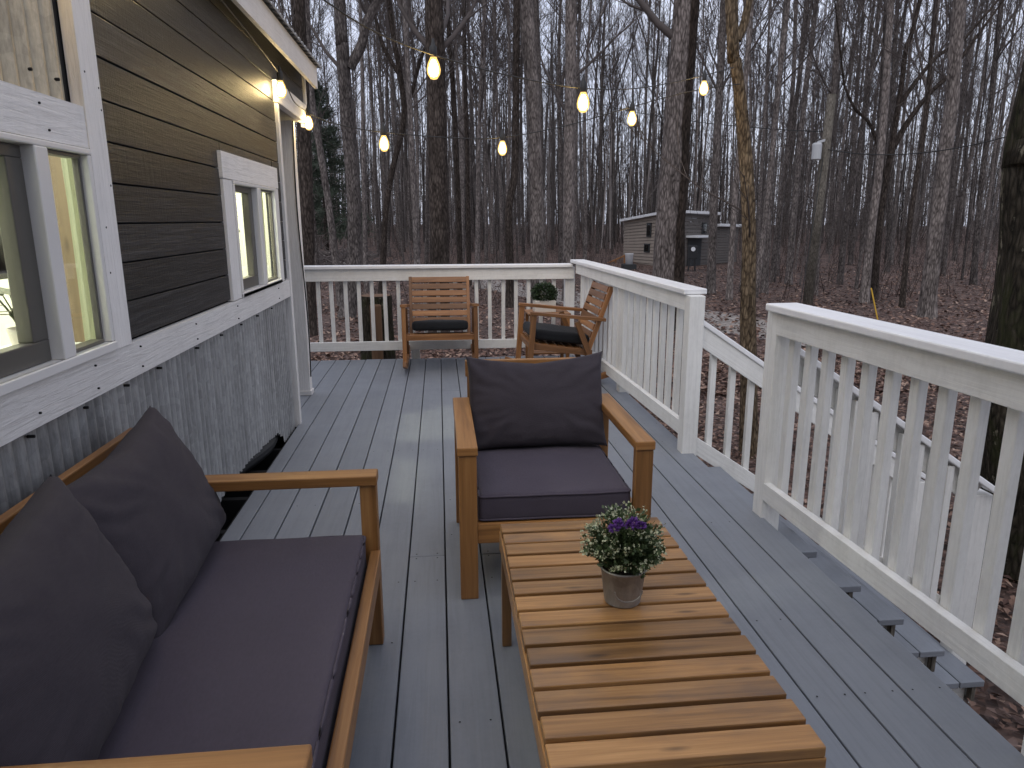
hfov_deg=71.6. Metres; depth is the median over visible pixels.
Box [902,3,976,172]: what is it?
bare tree
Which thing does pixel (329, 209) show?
forest tree
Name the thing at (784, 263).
undergrowth
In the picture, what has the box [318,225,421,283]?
branch debris
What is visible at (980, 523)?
stair railing
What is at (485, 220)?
bare tree
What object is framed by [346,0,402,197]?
bare tree
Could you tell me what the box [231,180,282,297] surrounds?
window
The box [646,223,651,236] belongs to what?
window
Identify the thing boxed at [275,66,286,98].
light bulb
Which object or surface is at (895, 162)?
bare sapling
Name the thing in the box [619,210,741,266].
cabin
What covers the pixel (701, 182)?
bare tree
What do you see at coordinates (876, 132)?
bare sapling
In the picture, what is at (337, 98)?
bare tree
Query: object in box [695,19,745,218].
bare tree
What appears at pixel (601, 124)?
bare tree
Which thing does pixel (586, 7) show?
bare tree
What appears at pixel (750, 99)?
bare sapling
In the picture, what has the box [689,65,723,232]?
bare sapling
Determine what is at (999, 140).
bare tree
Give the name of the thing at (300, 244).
power cord
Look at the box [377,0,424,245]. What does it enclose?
bare tree
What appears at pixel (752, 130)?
bare tree
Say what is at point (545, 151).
bare sapling
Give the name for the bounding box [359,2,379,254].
bare tree
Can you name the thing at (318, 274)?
deck railing
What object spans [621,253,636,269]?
bucket
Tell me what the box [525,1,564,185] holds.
bare tree
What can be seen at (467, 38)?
bare tree
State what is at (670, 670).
coffee table
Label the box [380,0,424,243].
bare tree
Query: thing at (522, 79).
bare tree
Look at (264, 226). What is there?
curtain
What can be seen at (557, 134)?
bare tree
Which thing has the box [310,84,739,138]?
string light cable
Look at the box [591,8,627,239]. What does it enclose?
bare tree
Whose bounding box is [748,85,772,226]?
bare sapling
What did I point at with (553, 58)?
bare tree
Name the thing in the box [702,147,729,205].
bare sapling
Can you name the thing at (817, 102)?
bare tree
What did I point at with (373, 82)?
bare tree
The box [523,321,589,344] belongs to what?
seat pad
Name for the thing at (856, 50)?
bare tree
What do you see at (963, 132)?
bare tree
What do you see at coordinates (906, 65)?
bare tree
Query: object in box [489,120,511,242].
bare sapling
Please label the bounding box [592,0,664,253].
bare tree
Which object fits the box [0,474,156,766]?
pillow
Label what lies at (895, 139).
forest tree
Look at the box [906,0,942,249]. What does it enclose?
bare tree
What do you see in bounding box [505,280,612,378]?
rocking chair
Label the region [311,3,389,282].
bare tree
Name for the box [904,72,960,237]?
bare sapling
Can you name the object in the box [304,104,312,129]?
light bulb
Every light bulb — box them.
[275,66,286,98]
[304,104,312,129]
[379,122,388,151]
[427,38,440,79]
[498,129,506,155]
[577,75,588,112]
[627,99,636,125]
[699,69,707,95]
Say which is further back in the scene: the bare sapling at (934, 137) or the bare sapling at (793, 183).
the bare sapling at (793, 183)
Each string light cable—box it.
[220,0,306,111]
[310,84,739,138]
[323,0,733,89]
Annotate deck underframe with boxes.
[215,358,508,767]
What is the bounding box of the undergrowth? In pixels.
[317,199,998,309]
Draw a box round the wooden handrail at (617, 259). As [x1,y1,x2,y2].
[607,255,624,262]
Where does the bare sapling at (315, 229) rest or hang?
on the ground
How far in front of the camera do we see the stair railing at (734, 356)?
4.22 m
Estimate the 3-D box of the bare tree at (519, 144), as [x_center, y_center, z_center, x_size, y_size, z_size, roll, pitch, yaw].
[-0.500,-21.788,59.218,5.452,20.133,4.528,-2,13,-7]
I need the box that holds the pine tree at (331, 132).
[297,74,376,255]
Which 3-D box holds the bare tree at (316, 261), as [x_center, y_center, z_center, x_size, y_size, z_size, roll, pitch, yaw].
[-5.614,-8.727,18.458,2.837,13.864,3.209,-1,13,-4]
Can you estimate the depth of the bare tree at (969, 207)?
26.28 m
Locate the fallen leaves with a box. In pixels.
[310,263,1023,752]
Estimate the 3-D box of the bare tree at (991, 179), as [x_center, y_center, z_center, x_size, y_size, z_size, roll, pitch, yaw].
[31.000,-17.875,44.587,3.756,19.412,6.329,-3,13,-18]
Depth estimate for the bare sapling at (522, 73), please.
41.13 m
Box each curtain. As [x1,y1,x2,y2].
[60,158,95,340]
[261,192,267,274]
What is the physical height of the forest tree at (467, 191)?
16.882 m
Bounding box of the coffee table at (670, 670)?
[499,517,825,767]
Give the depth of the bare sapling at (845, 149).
47.20 m
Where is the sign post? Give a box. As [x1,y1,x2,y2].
[687,246,697,270]
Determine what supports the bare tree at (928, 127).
on the ground
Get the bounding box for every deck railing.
[304,263,574,358]
[570,259,706,454]
[752,303,1023,755]
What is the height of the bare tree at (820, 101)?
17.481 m
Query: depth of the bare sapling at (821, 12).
44.16 m
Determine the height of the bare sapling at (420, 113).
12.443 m
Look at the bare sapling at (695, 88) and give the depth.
57.04 m
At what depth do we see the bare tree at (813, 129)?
52.76 m
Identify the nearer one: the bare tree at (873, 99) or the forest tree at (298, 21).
the forest tree at (298, 21)
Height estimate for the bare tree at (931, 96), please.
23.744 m
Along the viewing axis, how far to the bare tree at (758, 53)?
47.16 m
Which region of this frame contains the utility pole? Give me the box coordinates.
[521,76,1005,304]
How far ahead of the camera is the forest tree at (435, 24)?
13.08 m
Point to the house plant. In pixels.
(12, 333)
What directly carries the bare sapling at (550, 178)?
on the ground
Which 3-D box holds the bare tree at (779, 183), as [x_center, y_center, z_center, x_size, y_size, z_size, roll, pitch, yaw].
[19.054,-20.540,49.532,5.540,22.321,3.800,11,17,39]
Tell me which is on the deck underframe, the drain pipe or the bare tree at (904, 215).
the drain pipe
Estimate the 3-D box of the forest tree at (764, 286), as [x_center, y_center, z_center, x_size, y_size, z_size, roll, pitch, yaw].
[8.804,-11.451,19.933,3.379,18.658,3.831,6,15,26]
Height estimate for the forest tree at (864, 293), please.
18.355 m
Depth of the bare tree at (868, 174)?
42.04 m
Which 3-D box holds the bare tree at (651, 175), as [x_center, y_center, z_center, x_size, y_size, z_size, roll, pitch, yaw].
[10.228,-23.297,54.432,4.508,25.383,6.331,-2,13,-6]
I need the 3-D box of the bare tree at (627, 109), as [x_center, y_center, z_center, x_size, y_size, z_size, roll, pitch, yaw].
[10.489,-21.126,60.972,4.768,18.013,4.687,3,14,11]
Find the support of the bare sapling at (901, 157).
on the ground
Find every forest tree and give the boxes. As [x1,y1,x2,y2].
[270,0,317,335]
[281,0,390,318]
[290,0,342,306]
[351,0,492,293]
[389,0,471,284]
[396,0,491,332]
[423,0,487,296]
[443,0,520,288]
[499,0,519,307]
[520,0,545,303]
[521,0,662,300]
[616,0,699,330]
[621,0,758,458]
[671,0,764,294]
[720,0,781,300]
[760,0,863,293]
[784,0,818,284]
[788,0,842,296]
[813,0,1003,299]
[824,0,926,303]
[867,0,937,307]
[916,0,972,318]
[969,0,1023,284]
[980,61,1023,583]
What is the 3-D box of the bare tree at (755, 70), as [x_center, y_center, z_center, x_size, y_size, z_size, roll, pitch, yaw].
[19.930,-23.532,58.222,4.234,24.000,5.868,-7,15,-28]
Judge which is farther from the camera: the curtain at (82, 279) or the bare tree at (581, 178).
the bare tree at (581, 178)
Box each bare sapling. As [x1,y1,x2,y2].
[290,0,353,288]
[327,117,340,210]
[359,46,399,216]
[372,19,459,260]
[379,106,400,246]
[407,71,447,168]
[420,5,470,252]
[446,0,547,263]
[446,92,475,220]
[447,73,489,226]
[461,28,506,246]
[475,20,525,248]
[482,30,546,253]
[488,45,524,222]
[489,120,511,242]
[514,60,592,242]
[519,104,529,240]
[524,70,563,214]
[524,149,563,233]
[546,65,590,162]
[556,127,586,235]
[579,47,643,252]
[587,109,637,223]
[660,72,703,148]
[688,124,702,221]
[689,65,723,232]
[689,94,699,173]
[699,0,782,291]
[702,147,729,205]
[722,52,791,239]
[727,0,812,214]
[732,39,790,218]
[736,23,786,234]
[748,0,831,222]
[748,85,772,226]
[756,98,799,210]
[759,54,845,285]
[772,147,814,238]
[785,50,895,268]
[788,8,843,211]
[790,79,821,240]
[801,87,849,227]
[805,84,857,262]
[819,100,872,250]
[825,121,846,239]
[844,87,879,248]
[856,38,901,252]
[856,84,919,250]
[861,35,915,225]
[864,63,915,252]
[885,84,922,211]
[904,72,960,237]
[923,0,992,236]
[923,34,983,163]
[924,83,973,246]
[952,85,1003,253]
[987,94,1011,235]
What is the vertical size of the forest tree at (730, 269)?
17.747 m
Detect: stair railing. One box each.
[696,321,925,576]
[779,349,994,664]
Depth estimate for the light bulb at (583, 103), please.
4.97 m
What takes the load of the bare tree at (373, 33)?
on the ground
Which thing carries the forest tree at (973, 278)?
on the ground
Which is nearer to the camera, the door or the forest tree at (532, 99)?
the forest tree at (532, 99)
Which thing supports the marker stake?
on the ground
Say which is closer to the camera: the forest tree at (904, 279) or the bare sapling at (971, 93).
the forest tree at (904, 279)
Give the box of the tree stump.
[360,294,395,359]
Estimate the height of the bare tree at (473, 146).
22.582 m
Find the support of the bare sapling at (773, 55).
on the ground
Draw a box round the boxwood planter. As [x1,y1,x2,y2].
[530,281,557,312]
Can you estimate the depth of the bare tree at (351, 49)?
55.00 m
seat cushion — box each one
[97,535,366,767]
[477,444,630,520]
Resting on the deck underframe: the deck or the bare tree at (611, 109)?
the deck
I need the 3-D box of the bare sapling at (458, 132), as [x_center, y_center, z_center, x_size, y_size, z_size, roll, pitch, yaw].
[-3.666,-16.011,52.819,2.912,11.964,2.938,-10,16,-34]
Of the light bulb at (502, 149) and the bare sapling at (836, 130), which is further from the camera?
the bare sapling at (836, 130)
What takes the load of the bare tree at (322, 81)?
on the ground
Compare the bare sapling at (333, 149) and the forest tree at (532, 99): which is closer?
the forest tree at (532, 99)
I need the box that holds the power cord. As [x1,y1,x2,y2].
[292,121,310,376]
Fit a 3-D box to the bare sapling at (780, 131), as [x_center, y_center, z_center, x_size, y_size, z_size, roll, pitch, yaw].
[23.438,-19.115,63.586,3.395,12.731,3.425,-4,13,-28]
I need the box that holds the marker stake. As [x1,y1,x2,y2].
[871,288,877,319]
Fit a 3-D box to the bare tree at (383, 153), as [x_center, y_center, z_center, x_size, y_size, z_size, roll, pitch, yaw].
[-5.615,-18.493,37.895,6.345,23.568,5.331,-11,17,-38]
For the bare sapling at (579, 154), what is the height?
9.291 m
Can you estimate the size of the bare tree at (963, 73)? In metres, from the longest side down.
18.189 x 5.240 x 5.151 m
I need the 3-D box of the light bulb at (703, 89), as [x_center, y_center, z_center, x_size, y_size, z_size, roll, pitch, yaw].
[1.632,-2.562,6.025,0.077,0.212,0.077,-1,13,-6]
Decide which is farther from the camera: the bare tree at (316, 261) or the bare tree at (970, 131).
the bare tree at (970, 131)
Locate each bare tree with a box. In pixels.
[273,0,281,13]
[276,0,331,180]
[276,1,298,179]
[280,0,356,207]
[281,0,332,246]
[283,1,337,244]
[289,2,341,305]
[289,3,353,244]
[309,0,339,210]
[311,0,370,248]
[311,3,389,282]
[312,0,369,292]
[313,1,399,208]
[318,67,342,153]
[323,0,378,112]
[324,0,381,210]
[329,0,415,244]
[345,0,397,206]
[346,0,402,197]
[346,2,423,216]
[349,1,405,241]
[354,0,422,303]
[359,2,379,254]
[363,0,419,264]
[368,2,424,256]
[369,1,418,255]
[370,0,425,253]
[373,1,448,251]
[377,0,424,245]
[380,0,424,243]
[382,21,444,242]
[384,78,425,220]
[390,127,428,263]
[392,0,426,247]
[394,0,460,207]
[395,0,425,240]
[395,0,480,191]
[410,0,472,183]
[411,0,480,252]
[421,0,497,197]
[443,0,512,263]
[443,0,525,262]
[444,5,499,233]
[445,10,500,208]
[445,12,497,247]
[446,67,472,244]
[449,1,511,263]
[450,1,512,251]
[451,0,480,251]
[452,1,547,254]
[458,28,502,239]
[467,0,553,257]
[475,0,551,253]
[476,2,507,249]
[478,9,511,174]
[480,1,525,242]
[488,14,529,261]
[492,0,554,249]
[492,0,562,248]
[494,0,540,197]
[499,0,564,245]
[501,0,541,197]
[523,57,553,240]
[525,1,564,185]
[540,2,576,244]
[542,0,580,245]
[542,2,564,209]
[543,10,582,230]
[544,4,598,111]
[545,0,589,210]
[545,1,608,246]
[545,1,618,244]
[546,0,596,229]
[547,0,579,262]
[549,0,615,264]
[551,0,615,245]
[551,0,618,259]
[558,0,642,253]
[576,0,639,248]
[581,0,652,253]
[581,36,615,236]
[584,0,670,215]
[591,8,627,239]
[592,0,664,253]
[595,14,641,215]
[596,0,636,242]
[605,42,657,241]
[608,0,671,240]
[608,13,652,217]
[614,22,666,241]
[616,0,673,240]
[623,0,670,215]
[633,0,671,240]
[634,0,700,126]
[639,3,715,211]
[653,0,717,91]
[666,3,730,125]
[687,0,743,232]
[693,0,722,232]
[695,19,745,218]
[695,37,731,203]
[702,0,768,209]
[705,0,773,204]
[713,0,787,257]
[718,0,772,250]
[720,0,798,210]
[723,12,757,219]
[739,1,791,201]
[747,0,811,257]
[753,4,818,215]
[755,0,807,217]
[756,0,838,297]
[758,0,829,245]
[769,0,813,281]
[770,33,822,236]
[771,0,812,275]
[776,0,856,269]
[788,1,862,206]
[791,36,831,242]
[798,15,845,217]
[799,48,844,216]
[800,0,847,242]
[810,0,871,252]
[811,0,892,216]
[813,0,895,243]
[817,0,875,253]
[820,35,864,242]
[824,1,874,155]
[826,0,910,240]
[828,0,947,288]
[829,0,909,228]
[830,0,924,246]
[832,0,923,254]
[833,2,919,240]
[836,0,883,284]
[846,1,909,211]
[847,0,902,264]
[851,1,907,187]
[853,0,928,264]
[859,0,904,251]
[859,15,913,242]
[861,0,973,208]
[862,0,942,117]
[877,6,926,105]
[883,0,899,271]
[891,0,918,265]
[898,0,951,254]
[901,0,981,245]
[901,1,949,253]
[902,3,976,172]
[905,25,944,237]
[905,27,945,232]
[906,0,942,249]
[912,0,997,229]
[926,4,1010,198]
[931,0,1019,182]
[933,0,999,173]
[936,0,989,155]
[940,0,996,275]
[940,0,1003,243]
[942,0,1004,250]
[945,0,995,161]
[948,0,1015,201]
[951,0,1022,260]
[951,2,1013,239]
[959,45,1000,237]
[960,0,1019,279]
[960,0,1023,257]
[970,1,1023,251]
[971,46,1020,240]
[976,0,1023,269]
[979,0,1023,250]
[986,14,1023,249]
[992,0,1023,240]
[998,18,1023,99]
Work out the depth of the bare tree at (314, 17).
42.66 m
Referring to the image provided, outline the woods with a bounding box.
[276,0,1023,249]
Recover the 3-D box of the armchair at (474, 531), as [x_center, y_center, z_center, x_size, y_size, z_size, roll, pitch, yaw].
[0.119,0.328,2.926,0.704,0.737,0.820,-1,13,-6]
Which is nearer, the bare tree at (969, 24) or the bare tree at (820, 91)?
the bare tree at (969, 24)
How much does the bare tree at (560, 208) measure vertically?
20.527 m
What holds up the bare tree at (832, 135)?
on the ground
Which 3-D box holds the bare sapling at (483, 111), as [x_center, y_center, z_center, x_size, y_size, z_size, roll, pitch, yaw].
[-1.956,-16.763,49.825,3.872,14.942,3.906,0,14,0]
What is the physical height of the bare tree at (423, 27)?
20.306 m
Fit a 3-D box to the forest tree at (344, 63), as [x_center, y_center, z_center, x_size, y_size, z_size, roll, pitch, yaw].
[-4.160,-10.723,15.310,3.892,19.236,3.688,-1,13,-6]
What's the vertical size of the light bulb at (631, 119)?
0.222 m
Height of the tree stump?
1.621 m
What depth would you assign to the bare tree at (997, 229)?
49.98 m
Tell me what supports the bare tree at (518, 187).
on the ground
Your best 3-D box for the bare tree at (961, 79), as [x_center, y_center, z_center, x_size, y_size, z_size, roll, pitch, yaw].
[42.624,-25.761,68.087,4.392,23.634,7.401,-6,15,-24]
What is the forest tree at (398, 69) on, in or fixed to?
on the ground
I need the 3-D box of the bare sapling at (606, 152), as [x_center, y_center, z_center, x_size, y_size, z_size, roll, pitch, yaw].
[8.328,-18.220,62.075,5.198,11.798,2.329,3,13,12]
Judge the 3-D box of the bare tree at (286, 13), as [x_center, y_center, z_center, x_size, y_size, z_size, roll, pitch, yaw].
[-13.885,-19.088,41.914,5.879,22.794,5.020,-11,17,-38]
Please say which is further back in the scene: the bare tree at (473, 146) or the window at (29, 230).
the bare tree at (473, 146)
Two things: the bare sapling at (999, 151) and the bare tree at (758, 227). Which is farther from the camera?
the bare sapling at (999, 151)
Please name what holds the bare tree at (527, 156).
on the ground
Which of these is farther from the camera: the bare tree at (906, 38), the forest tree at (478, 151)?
the bare tree at (906, 38)
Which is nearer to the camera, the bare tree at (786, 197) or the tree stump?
the tree stump
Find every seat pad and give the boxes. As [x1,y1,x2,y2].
[412,319,467,330]
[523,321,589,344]
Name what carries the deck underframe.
on the ground
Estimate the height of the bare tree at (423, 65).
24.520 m
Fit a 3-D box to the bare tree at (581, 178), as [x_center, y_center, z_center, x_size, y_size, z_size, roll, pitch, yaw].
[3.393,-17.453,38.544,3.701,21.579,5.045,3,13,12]
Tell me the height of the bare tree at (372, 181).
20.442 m
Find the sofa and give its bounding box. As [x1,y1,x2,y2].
[0,428,384,767]
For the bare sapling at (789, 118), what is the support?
on the ground
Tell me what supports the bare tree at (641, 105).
on the ground
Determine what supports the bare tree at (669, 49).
on the ground
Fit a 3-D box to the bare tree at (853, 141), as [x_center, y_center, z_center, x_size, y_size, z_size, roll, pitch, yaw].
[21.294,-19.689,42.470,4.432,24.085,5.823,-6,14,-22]
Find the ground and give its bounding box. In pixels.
[310,224,1023,749]
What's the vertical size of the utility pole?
10.356 m
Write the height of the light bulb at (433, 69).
0.212 m
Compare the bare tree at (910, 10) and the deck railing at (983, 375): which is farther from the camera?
the bare tree at (910, 10)
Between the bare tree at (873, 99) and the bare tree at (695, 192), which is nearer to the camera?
the bare tree at (695, 192)
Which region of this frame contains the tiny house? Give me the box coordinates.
[0,0,321,514]
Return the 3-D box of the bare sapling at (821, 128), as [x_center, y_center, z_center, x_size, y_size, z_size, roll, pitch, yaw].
[13.567,-8.916,29.407,3.886,9.322,2.456,4,12,10]
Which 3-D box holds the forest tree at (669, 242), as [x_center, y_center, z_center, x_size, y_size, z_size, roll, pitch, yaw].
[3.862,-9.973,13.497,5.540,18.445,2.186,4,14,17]
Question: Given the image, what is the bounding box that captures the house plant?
[0,287,80,348]
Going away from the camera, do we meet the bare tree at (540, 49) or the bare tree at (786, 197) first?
the bare tree at (540, 49)
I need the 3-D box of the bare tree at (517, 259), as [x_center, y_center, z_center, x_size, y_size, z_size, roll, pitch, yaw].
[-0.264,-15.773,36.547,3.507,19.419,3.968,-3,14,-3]
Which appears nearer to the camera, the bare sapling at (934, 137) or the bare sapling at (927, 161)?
the bare sapling at (934, 137)
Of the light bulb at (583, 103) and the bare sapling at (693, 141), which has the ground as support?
the bare sapling at (693, 141)
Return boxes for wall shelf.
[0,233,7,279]
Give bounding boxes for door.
[686,239,701,266]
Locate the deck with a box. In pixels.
[220,355,1023,767]
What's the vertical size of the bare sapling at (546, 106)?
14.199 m
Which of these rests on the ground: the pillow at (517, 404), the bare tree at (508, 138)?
the bare tree at (508, 138)
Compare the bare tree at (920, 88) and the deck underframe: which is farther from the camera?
the bare tree at (920, 88)
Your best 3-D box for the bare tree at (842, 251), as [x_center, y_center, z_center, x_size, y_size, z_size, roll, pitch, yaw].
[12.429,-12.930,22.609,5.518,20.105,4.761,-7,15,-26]
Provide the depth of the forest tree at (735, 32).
6.62 m
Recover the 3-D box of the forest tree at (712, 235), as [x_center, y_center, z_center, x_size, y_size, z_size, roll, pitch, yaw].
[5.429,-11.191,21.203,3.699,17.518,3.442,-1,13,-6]
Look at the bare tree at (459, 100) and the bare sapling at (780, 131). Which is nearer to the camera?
the bare tree at (459, 100)
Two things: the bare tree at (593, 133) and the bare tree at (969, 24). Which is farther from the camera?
the bare tree at (593, 133)
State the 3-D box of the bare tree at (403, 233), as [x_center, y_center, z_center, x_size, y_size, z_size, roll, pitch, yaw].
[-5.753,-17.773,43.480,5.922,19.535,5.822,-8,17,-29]
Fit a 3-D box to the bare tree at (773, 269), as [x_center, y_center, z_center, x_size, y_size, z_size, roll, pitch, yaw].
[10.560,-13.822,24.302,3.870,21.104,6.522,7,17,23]
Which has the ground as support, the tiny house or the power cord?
the tiny house
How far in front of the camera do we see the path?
17.19 m
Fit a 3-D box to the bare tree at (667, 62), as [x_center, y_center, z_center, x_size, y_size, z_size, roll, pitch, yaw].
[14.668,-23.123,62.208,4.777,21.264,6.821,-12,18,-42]
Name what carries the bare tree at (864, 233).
on the ground
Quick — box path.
[344,262,819,348]
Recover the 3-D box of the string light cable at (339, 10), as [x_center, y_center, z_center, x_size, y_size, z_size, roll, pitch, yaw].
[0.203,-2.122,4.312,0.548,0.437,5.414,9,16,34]
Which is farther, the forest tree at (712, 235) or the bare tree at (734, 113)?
the bare tree at (734, 113)
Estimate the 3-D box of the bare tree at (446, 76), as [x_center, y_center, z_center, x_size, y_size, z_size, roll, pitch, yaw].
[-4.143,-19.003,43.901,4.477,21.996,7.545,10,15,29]
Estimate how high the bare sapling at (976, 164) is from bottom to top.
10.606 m
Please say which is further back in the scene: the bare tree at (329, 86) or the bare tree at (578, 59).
the bare tree at (329, 86)
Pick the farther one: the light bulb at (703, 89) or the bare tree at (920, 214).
the bare tree at (920, 214)
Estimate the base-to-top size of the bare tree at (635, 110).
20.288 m
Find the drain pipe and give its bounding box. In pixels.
[220,433,278,502]
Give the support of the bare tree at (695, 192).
on the ground
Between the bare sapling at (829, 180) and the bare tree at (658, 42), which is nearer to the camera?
the bare tree at (658, 42)
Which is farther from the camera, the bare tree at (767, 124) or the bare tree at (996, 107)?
the bare tree at (767, 124)
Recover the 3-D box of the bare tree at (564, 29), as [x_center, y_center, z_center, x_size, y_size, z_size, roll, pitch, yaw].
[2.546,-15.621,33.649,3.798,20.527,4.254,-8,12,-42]
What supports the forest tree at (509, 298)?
on the ground
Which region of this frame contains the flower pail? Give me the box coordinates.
[579,501,667,608]
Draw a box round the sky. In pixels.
[275,0,1023,226]
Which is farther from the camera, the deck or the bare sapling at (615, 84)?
the bare sapling at (615, 84)
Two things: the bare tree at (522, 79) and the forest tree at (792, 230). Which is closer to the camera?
the forest tree at (792, 230)
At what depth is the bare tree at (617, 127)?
57.82 m
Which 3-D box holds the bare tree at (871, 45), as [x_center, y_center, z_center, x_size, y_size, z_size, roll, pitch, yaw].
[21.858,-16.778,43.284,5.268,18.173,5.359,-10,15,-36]
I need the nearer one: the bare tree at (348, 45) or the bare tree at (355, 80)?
the bare tree at (355, 80)
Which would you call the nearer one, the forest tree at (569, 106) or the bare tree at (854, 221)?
the forest tree at (569, 106)
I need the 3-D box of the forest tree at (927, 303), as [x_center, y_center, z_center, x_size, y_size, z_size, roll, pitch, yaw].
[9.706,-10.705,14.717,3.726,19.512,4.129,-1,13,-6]
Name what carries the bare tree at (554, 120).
on the ground
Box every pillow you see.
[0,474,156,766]
[67,406,225,638]
[465,351,606,449]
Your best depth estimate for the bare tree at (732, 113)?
61.34 m
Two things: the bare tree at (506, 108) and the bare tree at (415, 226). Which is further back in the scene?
the bare tree at (506, 108)
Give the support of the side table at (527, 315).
on the deck
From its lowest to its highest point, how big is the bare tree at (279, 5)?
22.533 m
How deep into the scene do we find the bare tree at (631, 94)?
59.05 m
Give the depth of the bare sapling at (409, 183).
36.55 m
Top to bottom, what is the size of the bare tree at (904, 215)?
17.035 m
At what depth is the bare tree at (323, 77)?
45.07 m
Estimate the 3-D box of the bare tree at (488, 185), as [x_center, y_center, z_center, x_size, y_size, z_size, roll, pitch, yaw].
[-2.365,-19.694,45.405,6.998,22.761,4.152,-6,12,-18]
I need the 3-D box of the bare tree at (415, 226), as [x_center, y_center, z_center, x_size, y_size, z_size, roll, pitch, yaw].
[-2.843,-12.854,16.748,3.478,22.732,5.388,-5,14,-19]
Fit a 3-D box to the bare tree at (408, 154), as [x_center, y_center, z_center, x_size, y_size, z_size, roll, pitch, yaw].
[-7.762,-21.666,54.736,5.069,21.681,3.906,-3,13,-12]
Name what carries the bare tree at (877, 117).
on the ground
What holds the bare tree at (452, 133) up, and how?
on the ground
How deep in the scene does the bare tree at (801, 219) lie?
31.73 m
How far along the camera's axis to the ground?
18.94 m
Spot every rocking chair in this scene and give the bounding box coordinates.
[400,276,478,368]
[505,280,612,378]
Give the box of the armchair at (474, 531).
[453,357,655,598]
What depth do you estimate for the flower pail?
1.77 m
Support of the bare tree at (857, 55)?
on the ground
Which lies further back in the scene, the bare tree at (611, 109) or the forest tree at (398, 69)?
the bare tree at (611, 109)
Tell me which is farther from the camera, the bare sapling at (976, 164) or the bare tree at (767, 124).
the bare tree at (767, 124)
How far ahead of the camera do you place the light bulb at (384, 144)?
5.56 m
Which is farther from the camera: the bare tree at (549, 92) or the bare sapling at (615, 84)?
the bare tree at (549, 92)
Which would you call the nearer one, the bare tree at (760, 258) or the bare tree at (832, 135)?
the bare tree at (760, 258)
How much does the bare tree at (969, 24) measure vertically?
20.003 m
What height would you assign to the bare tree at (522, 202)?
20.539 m
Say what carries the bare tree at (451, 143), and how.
on the ground
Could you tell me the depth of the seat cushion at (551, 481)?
2.62 m
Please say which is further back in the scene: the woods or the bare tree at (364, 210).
the woods
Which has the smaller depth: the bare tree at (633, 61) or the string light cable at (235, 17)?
the string light cable at (235, 17)
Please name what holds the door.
in the cabin
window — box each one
[0,131,117,396]
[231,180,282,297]
[644,243,649,252]
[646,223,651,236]
[701,223,706,233]
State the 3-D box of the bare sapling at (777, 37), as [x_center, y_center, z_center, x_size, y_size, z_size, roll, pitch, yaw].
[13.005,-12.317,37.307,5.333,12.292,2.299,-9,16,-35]
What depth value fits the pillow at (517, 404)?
2.99 m
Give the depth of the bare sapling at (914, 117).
60.34 m
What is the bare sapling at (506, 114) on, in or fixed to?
on the ground
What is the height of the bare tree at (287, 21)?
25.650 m
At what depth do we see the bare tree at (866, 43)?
51.94 m
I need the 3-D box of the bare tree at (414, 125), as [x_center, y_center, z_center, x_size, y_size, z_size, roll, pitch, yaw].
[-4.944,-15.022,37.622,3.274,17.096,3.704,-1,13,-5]
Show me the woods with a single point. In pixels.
(656, 165)
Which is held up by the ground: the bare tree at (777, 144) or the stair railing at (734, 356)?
the bare tree at (777, 144)
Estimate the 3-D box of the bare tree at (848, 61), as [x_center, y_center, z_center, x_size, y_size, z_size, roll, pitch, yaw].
[29.876,-25.813,61.032,5.931,27.153,7.137,-10,16,-36]
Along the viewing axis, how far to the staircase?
3.43 m
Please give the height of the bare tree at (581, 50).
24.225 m
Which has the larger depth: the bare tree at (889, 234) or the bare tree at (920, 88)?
the bare tree at (920, 88)
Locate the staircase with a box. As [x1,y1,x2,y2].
[709,467,984,702]
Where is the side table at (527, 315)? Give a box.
[524,309,570,357]
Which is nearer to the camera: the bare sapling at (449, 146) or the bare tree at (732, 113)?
the bare sapling at (449, 146)
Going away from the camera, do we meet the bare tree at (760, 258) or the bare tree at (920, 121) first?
the bare tree at (760, 258)
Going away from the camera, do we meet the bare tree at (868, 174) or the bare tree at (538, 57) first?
the bare tree at (538, 57)
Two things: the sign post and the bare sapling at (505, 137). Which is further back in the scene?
the bare sapling at (505, 137)
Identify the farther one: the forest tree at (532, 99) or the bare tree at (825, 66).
the bare tree at (825, 66)
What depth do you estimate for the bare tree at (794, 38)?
28.10 m
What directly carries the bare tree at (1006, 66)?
on the ground
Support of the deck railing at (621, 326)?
attached to the deck
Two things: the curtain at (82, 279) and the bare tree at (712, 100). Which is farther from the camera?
the bare tree at (712, 100)
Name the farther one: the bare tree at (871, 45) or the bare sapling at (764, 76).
the bare tree at (871, 45)
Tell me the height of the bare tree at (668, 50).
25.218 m
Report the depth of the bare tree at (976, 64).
58.63 m
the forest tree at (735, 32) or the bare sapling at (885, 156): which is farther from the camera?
the bare sapling at (885, 156)
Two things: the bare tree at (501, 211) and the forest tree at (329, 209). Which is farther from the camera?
the bare tree at (501, 211)
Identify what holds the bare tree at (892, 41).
on the ground
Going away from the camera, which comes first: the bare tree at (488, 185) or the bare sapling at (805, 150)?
the bare tree at (488, 185)
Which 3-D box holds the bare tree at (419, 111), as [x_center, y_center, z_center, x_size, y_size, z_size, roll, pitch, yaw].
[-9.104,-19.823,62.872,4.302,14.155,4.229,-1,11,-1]
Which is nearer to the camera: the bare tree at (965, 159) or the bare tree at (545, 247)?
the bare tree at (545, 247)
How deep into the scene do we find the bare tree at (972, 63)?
65.24 m
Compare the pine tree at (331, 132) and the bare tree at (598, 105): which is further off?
the bare tree at (598, 105)
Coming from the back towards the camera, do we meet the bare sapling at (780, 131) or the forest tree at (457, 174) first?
the bare sapling at (780, 131)

